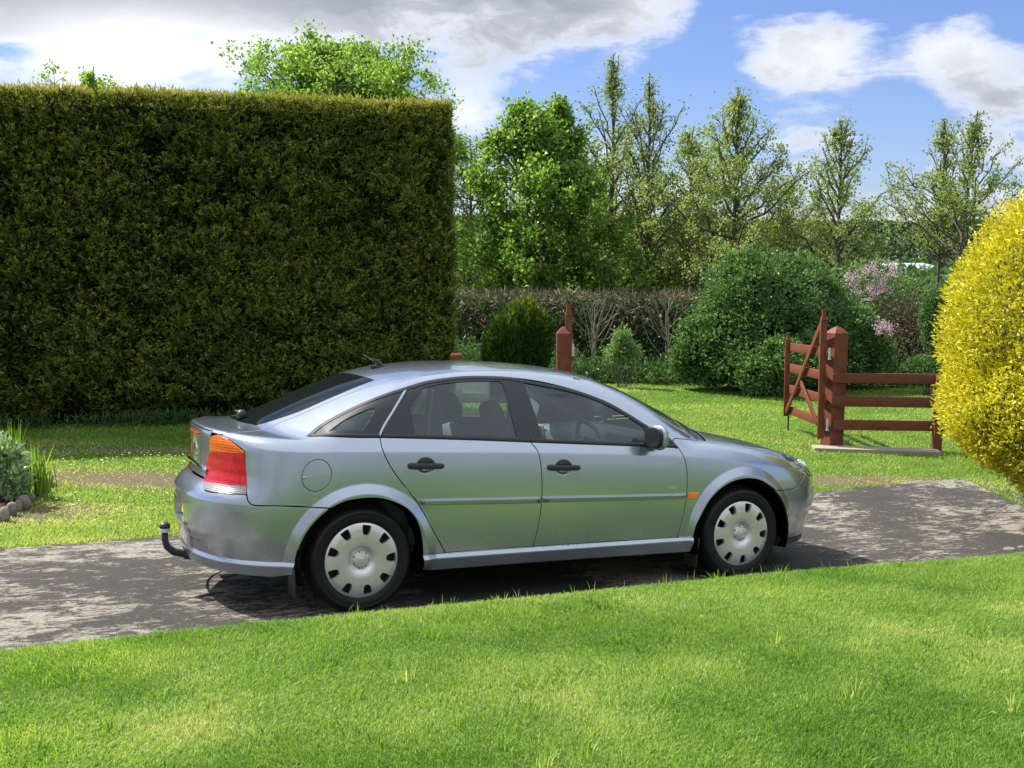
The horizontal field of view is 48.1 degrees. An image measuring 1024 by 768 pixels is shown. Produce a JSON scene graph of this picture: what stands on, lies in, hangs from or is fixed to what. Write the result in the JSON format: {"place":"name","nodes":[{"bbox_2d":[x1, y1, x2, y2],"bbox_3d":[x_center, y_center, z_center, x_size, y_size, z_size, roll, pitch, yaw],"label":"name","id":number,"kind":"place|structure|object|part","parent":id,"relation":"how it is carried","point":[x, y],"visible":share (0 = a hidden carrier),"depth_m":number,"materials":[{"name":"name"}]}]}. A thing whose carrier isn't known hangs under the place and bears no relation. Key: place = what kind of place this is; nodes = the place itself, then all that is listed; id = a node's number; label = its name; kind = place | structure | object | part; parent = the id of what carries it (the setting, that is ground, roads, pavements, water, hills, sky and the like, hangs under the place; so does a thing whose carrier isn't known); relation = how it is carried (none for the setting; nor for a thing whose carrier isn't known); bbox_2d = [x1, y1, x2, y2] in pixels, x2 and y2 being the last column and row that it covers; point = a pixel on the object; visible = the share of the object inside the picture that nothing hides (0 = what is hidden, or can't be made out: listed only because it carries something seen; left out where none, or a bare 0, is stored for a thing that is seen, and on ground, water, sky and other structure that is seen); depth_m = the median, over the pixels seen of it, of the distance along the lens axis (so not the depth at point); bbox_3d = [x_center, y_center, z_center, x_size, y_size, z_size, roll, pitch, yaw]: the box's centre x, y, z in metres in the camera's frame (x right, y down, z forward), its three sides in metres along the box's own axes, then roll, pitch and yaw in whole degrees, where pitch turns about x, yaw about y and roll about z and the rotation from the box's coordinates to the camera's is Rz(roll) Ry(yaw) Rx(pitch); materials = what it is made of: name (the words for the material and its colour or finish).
{"place":"outdoors","nodes":[
{"label":"outdoors","id":0,"kind":"place"},
{"bbox_2d":[0,479,1023,652],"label":"driveway","id":1,"kind":"structure","parent":0,"point":[51,594],"depth_m":7.81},
{"bbox_2d":[159,354,813,611],"bbox_3d":[-0.008,0.542,8.043,4.756,1.492,2.080,0,4,-25],"label":"car","id":2,"kind":"object","parent":1,"relation":"on","point":[336,492],"visible":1,"depth_m":7.10,"materials":[{"name":"silver metal"}]},
{"bbox_3d":[-0.895,0.170,6.787,0.637,0.291,0.191,0,4,-25],"label":"quarter window frame","id":3,"kind":"part","parent":2,"relation":"part of","materials":[{"name":"black"}]},
{"bbox_3d":[-0.971,0.398,8.415,1.028,1.070,0.283,-3,7,-25],"label":"rear door","id":4,"kind":"part","parent":2,"relation":"part of","materials":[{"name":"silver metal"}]},
{"bbox_3d":[-0.340,0.485,7.050,1.043,1.051,0.326,0,4,-25],"label":"rear door","id":5,"kind":"part","parent":2,"relation":"part of","materials":[{"name":"silver metal"}]},
{"bbox_3d":[-0.061,0.390,8.846,1.178,1.048,0.320,0,4,-25],"label":"front door","id":6,"kind":"part","parent":2,"relation":"part of","materials":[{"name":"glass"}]},
{"bbox_3d":[0.576,0.488,7.472,1.178,1.048,0.320,0,4,-25],"label":"front door","id":7,"kind":"part","parent":2,"relation":"part of","materials":[{"name":"silver metal"}]},
{"bbox_2d":[0,548,1023,767],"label":"lawn bank","id":8,"kind":"structure","parent":0,"point":[633,713],"depth_m":4.68,"materials":[{"name":"green plant"}]},
{"bbox_2d":[0,383,1023,547],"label":"lawn grass","id":9,"kind":"structure","parent":0,"point":[72,539],"depth_m":13.37,"materials":[{"name":"green plant"}]},
{"bbox_2d":[0,303,1023,547],"bbox_3d":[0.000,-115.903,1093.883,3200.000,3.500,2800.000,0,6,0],"label":"ground","id":10,"kind":"structure","parent":0,"point":[136,481],"depth_m":13.02,"materials":[{"name":"green plant"}]},
{"bbox_2d":[0,506,9,521],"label":"edging stone","id":11,"kind":"object","parent":10,"relation":"on","point":[4,514],"visible":0.95,"depth_m":9.28,"materials":[{"name":"grey stone"}]},
{"bbox_2d":[7,502,17,515],"bbox_3d":[-4.186,1.052,9.595,0.087,0.139,0.096,1,13,-12],"label":"edging stone","id":12,"kind":"object","parent":10,"relation":"on","point":[12,507],"visible":0.73,"depth_m":9.56,"materials":[{"name":"grey stone"}]},
{"bbox_2d":[0,493,25,507],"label":"soil","id":13,"kind":"structure","parent":10,"relation":"on","point":[4,502],"depth_m":9.90,"materials":[{"name":"brown soil"}]},
{"bbox_2d":[0,420,27,454],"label":"sword leaf plant","id":14,"kind":"object","parent":13,"relation":"on","point":[18,436],"visible":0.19,"depth_m":10.72,"materials":[{"name":"green plant"}]},
{"bbox_2d":[0,430,37,501],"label":"leafy plant","id":15,"kind":"object","parent":13,"relation":"on","point":[15,477],"visible":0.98,"depth_m":9.94,"materials":[{"name":"green plant"}]},
{"bbox_2d":[15,500,22,511],"bbox_3d":[-4.210,1.043,9.778,0.066,0.116,0.072,-9,7,-22],"label":"edging stone","id":16,"kind":"object","parent":10,"relation":"on","point":[19,504],"visible":0.69,"depth_m":9.75,"materials":[{"name":"grey stone"}]},
{"bbox_2d":[18,494,30,510],"bbox_3d":[-4.197,1.024,9.865,0.102,0.149,0.114,-6,11,-29],"label":"edging stone","id":17,"kind":"object","parent":10,"relation":"on","point":[24,499],"visible":0.84,"depth_m":9.83,"materials":[{"name":"grey stone"}]},
{"bbox_2d":[26,492,34,501],"bbox_3d":[-4.292,1.013,10.211,0.081,0.098,0.085,9,1,-33],"label":"edging stone","id":18,"kind":"object","parent":10,"relation":"on","point":[31,495],"visible":0.61,"depth_m":10.19,"materials":[{"name":"grey stone"}]},
{"bbox_2d":[22,441,57,493],"bbox_3d":[-4.285,0.741,10.357,0.352,0.488,0.373,0,6,0],"label":"sword leaf plant","id":19,"kind":"object","parent":10,"relation":"on","point":[41,485],"visible":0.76,"depth_m":10.35,"materials":[{"name":"green plant"}]},
{"bbox_2d":[32,59,123,89],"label":"broadleaf tree","id":20,"kind":"object","parent":10,"relation":"on","point":[88,79],"visible":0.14,"depth_m":30.90,"materials":[{"name":"green plant"}]},
{"bbox_2d":[33,450,186,520],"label":"daisies","id":21,"kind":"object","parent":10,"relation":"on","point":[107,461],"visible":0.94,"depth_m":12.22,"materials":[{"name":"white plant"}]},
{"bbox_2d":[0,79,460,427],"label":"clipped hedge","id":22,"kind":"object","parent":10,"relation":"on","point":[163,248],"visible":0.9,"depth_m":14.93,"materials":[{"name":"green plant"}]},
{"bbox_2d":[0,404,471,430],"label":"hedge foot weeds","id":23,"kind":"object","parent":10,"relation":"on","point":[154,414],"visible":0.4,"depth_m":14.73,"materials":[{"name":"green plant"}]},
{"bbox_2d":[210,19,477,168],"bbox_3d":[-4.679,-4.986,29.980,7.292,7.948,7.793,-6,9,-44],"label":"broadleaf tree","id":24,"kind":"object","parent":10,"relation":"on","point":[358,69],"visible":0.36,"depth_m":28.14,"materials":[{"name":"green plant"}]},
{"bbox_2d":[450,353,462,415],"bbox_3d":[-0.676,0.182,13.986,0.147,1.121,0.150,0,6,0],"label":"fence post","id":25,"kind":"object","parent":10,"relation":"on","point":[456,356],"visible":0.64,"depth_m":13.90,"materials":[{"name":"brown wood"}]},
{"bbox_2d":[452,238,526,322],"bbox_3d":[-0.967,-3.091,35.817,3.926,3.057,4.219,-6,9,-44],"label":"brushwood","id":26,"kind":"object","parent":10,"relation":"on","point":[484,269],"visible":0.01,"depth_m":35.36,"materials":[{"name":"green plant"}]},
{"bbox_2d":[450,130,531,307],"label":"broadleaf tree","id":27,"kind":"object","parent":10,"relation":"on","point":[471,217],"visible":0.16,"depth_m":29.42,"materials":[{"name":"green plant"}]},
{"bbox_2d":[477,295,558,367],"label":"dwarf conifer","id":28,"kind":"object","parent":10,"relation":"on","point":[518,331],"visible":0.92,"depth_m":19.84,"materials":[{"name":"green plant"}]},
{"bbox_2d":[556,327,570,371],"bbox_3d":[0.622,0.041,13.930,0.162,1.477,0.165,0,6,-2],"label":"gatepost","id":29,"kind":"object","parent":10,"relation":"on","point":[563,345],"visible":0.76,"depth_m":13.80,"materials":[{"name":"brown wood"}]},
{"bbox_2d":[463,393,507,417],"bbox_3d":[-0.090,0.174,14.042,1.271,0.720,0.031,1,6,11],"label":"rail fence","id":30,"kind":"object","parent":29,"relation":"attached to","point":[468,398],"visible":0.02,"depth_m":14.09,"materials":[{"name":"brown wood"}]},
{"bbox_2d":[565,304,574,372],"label":"field gate","id":31,"kind":"structure","parent":29,"relation":"attached to","point":[568,319],"depth_m":13.79,"materials":[{"name":"brown wood"}]},
{"bbox_2d":[450,89,691,329],"bbox_3d":[0.905,-3.509,25.734,6.167,6.151,4.538,5,8,39],"label":"broadleaf tree","id":32,"kind":"object","parent":10,"relation":"on","point":[550,170],"visible":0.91,"depth_m":25.18,"materials":[{"name":"green plant"}]},
{"bbox_2d":[449,284,705,361],"bbox_3d":[1.253,-1.100,23.573,5.764,1.963,2.630,1,6,10],"label":"hawthorn hedge","id":33,"kind":"object","parent":10,"relation":"on","point":[488,304],"visible":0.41,"depth_m":23.09,"materials":[{"name":"brown plant"}]},
{"bbox_2d":[572,296,617,365],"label":"hawthorn tree","id":34,"kind":"object","parent":10,"relation":"on","point":[594,335],"visible":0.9,"depth_m":22.30,"materials":[{"name":"brown plant"}]},
{"bbox_2d":[536,156,662,297],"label":"broadleaf tree","id":35,"kind":"object","parent":10,"relation":"on","point":[606,245],"visible":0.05,"depth_m":30.49,"materials":[{"name":"green plant"}]},
{"bbox_2d":[562,53,680,293],"bbox_3d":[2.480,-4.458,28.617,3.359,7.475,3.631,0,6,0],"label":"alder tree","id":36,"kind":"object","parent":10,"relation":"on","point":[612,86],"visible":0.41,"depth_m":28.36,"materials":[{"name":"green plant"}]},
{"bbox_2d":[599,322,644,387],"bbox_3d":[1.976,-0.534,20.568,0.872,1.203,0.490,0,6,0],"label":"young shrub","id":37,"kind":"object","parent":10,"relation":"on","point":[621,353],"visible":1,"depth_m":20.51,"materials":[{"name":"green plant"}]},
{"bbox_2d":[567,209,679,336],"bbox_3d":[3.486,-3.128,32.842,4.439,3.976,4.206,0,6,0],"label":"brushwood","id":38,"kind":"object","parent":10,"relation":"on","point":[631,260],"visible":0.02,"depth_m":32.34,"materials":[{"name":"green plant"}]},
{"bbox_2d":[604,71,701,299],"bbox_3d":[3.322,-4.036,27.647,2.410,6.904,2.164,2,7,18],"label":"alder tree","id":39,"kind":"object","parent":10,"relation":"on","point":[652,106],"visible":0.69,"depth_m":27.51,"materials":[{"name":"green plant"}]},
{"bbox_2d":[640,297,688,361],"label":"hawthorn tree","id":40,"kind":"object","parent":10,"relation":"on","point":[666,337],"visible":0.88,"depth_m":22.33,"materials":[{"name":"brown plant"}]},
{"bbox_2d":[617,123,766,294],"bbox_3d":[4.588,-3.733,29.657,4.019,5.930,3.888,3,7,22],"label":"broadleaf tree","id":41,"kind":"object","parent":10,"relation":"on","point":[688,150],"visible":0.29,"depth_m":29.29,"materials":[{"name":"green plant"}]},
{"bbox_2d":[453,326,938,387],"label":"undergrowth","id":42,"kind":"object","parent":10,"relation":"on","point":[646,369],"visible":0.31,"depth_m":21.56,"materials":[{"name":"green plant"}]},
{"bbox_2d":[651,214,749,294],"bbox_3d":[5.388,-2.930,32.053,3.999,3.811,4.368,-4,7,-32],"label":"brushwood","id":43,"kind":"object","parent":10,"relation":"on","point":[695,256],"depth_m":31.45,"materials":[{"name":"green plant"}]},
{"bbox_2d":[458,254,972,318],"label":"field hedgerows","id":44,"kind":"object","parent":10,"relation":"on","point":[929,273],"visible":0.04,"depth_m":60.29,"materials":[{"name":"green plant"}]},
{"bbox_2d":[621,77,854,302],"bbox_3d":[5.301,-3.717,26.377,5.200,6.602,5.235,3,7,27],"label":"alder tree","id":45,"kind":"object","parent":10,"relation":"on","point":[741,162],"visible":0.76,"depth_m":26.37,"materials":[{"name":"green plant"}]},
{"bbox_2d":[719,227,834,271],"bbox_3d":[7.059,-2.606,30.911,3.814,3.422,3.366,6,8,41],"label":"brushwood","id":46,"kind":"object","parent":10,"relation":"on","point":[787,246],"depth_m":30.79,"materials":[{"name":"green plant"}]},
{"bbox_2d":[665,238,899,397],"bbox_3d":[4.937,-1.222,20.642,4.389,2.814,3.158,0,6,0],"label":"flowering shrub","id":47,"kind":"object","parent":10,"relation":"on","point":[737,336],"visible":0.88,"depth_m":20.34,"materials":[{"name":"green plant"}]},
{"bbox_2d":[731,170,856,272],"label":"broadleaf tree","id":48,"kind":"object","parent":10,"relation":"on","point":[793,202],"visible":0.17,"depth_m":28.50,"materials":[{"name":"green plant"}]},
{"bbox_2d":[820,326,848,445],"bbox_3d":[4.037,0.046,14.362,0.228,1.534,0.200,-2,7,-20],"label":"gatepost","id":49,"kind":"object","parent":10,"relation":"on","point":[837,340],"visible":0.82,"depth_m":14.27,"materials":[{"name":"brown wood"}]},
{"bbox_2d":[783,309,830,438],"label":"field gate","id":50,"kind":"structure","parent":49,"relation":"attached to","point":[822,351],"depth_m":14.71,"materials":[{"name":"brown wood"}]},
{"bbox_2d":[832,373,949,430],"bbox_3d":[4.750,0.225,14.179,1.555,0.712,0.032,1,6,6],"label":"rail fence","id":51,"kind":"object","parent":49,"relation":"attached to","point":[884,401],"visible":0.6,"depth_m":14.18,"materials":[{"name":"brown wood"}]},
{"bbox_2d":[756,109,943,298],"bbox_3d":[7.602,-3.377,26.534,3.788,5.912,3.443,6,9,43],"label":"alder tree","id":52,"kind":"object","parent":10,"relation":"on","point":[864,211],"visible":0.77,"depth_m":26.42,"materials":[{"name":"green plant"}]},
{"bbox_2d":[811,445,941,455],"bbox_3d":[4.470,0.819,14.102,1.508,0.083,0.260,1,6,6],"label":"concrete strip","id":53,"kind":"object","parent":10,"relation":"on","point":[883,450],"visible":0.9,"depth_m":14.02,"materials":[{"name":"grey concrete"}]},
{"bbox_2d":[829,249,931,357],"bbox_3d":[6.844,-1.342,22.332,2.074,2.599,4.328,4,7,29],"label":"lilac shrub","id":54,"kind":"object","parent":10,"relation":"on","point":[882,286],"visible":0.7,"depth_m":22.70,"materials":[{"name":"pink plant"}]},
{"bbox_2d":[880,263,940,273],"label":"barn","id":55,"kind":"structure","parent":10,"relation":"on","point":[917,264],"depth_m":124.53,"materials":[{"name":"grey"}]},
{"bbox_2d":[873,287,959,384],"bbox_3d":[7.642,-0.944,21.934,1.710,1.896,1.529,0,6,0],"label":"twiggy shrub","id":56,"kind":"object","parent":10,"relation":"on","point":[908,333],"visible":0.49,"depth_m":21.86,"materials":[{"name":"brown plant"}]},
{"bbox_2d":[899,280,951,394],"bbox_3d":[7.259,-0.813,20.047,0.944,2.025,0.766,0,6,0],"label":"leafy shrub","id":57,"kind":"object","parent":10,"relation":"on","point":[931,302],"visible":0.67,"depth_m":19.95,"materials":[{"name":"green plant"}]},
{"bbox_2d":[882,111,986,291],"bbox_3d":[9.128,-3.067,25.045,2.094,5.614,2.368,4,7,30],"label":"alder tree","id":58,"kind":"object","parent":10,"relation":"on","point":[944,160],"visible":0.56,"depth_m":24.66,"materials":[{"name":"green plant"}]},
{"bbox_2d":[931,374,942,451],"bbox_3d":[5.247,0.370,14.123,0.108,0.977,0.100,0,6,0],"label":"fence post","id":59,"kind":"object","parent":10,"relation":"on","point":[936,440],"visible":0.46,"depth_m":14.11,"materials":[{"name":"brown wood"}]},
{"bbox_2d":[870,110,1023,358],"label":"alder tree","id":60,"kind":"object","parent":10,"relation":"on","point":[974,130],"visible":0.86,"depth_m":23.65,"materials":[{"name":"green plant"}]},
{"bbox_2d":[928,186,1023,498],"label":"golden bush","id":61,"kind":"object","parent":10,"relation":"on","point":[980,384],"visible":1,"depth_m":9.64,"materials":[{"name":"yellow plant"}]},
{"bbox_2d":[1003,547,1015,549],"bbox_3d":[3.962,1.317,9.130,0.100,0.037,0.080,0,6,0],"label":"edging stone","id":62,"kind":"object","parent":10,"relation":"on","point":[1008,548],"visible":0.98,"depth_m":9.11,"materials":[{"name":"grey stone"}]},
{"bbox_2d":[0,0,1023,222],"label":"sky","id":63,"kind":"structure","parent":0,"point":[898,66],"materials":[{"name":"blue"}]},
{"bbox_2d":[473,223,971,266],"bbox_3d":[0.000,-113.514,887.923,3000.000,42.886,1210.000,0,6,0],"label":"hills","id":64,"kind":"structure","parent":0,"point":[886,241],"depth_m":674.56,"materials":[{"name":"green plant"}]},
{"bbox_2d":[456,212,1022,266],"bbox_3d":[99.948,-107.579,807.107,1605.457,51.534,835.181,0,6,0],"label":"woodland","id":65,"kind":"object","parent":64,"relation":"on","point":[899,255],"visible":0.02,"depth_m":623.97,"materials":[{"name":"green plant"}]}
]}

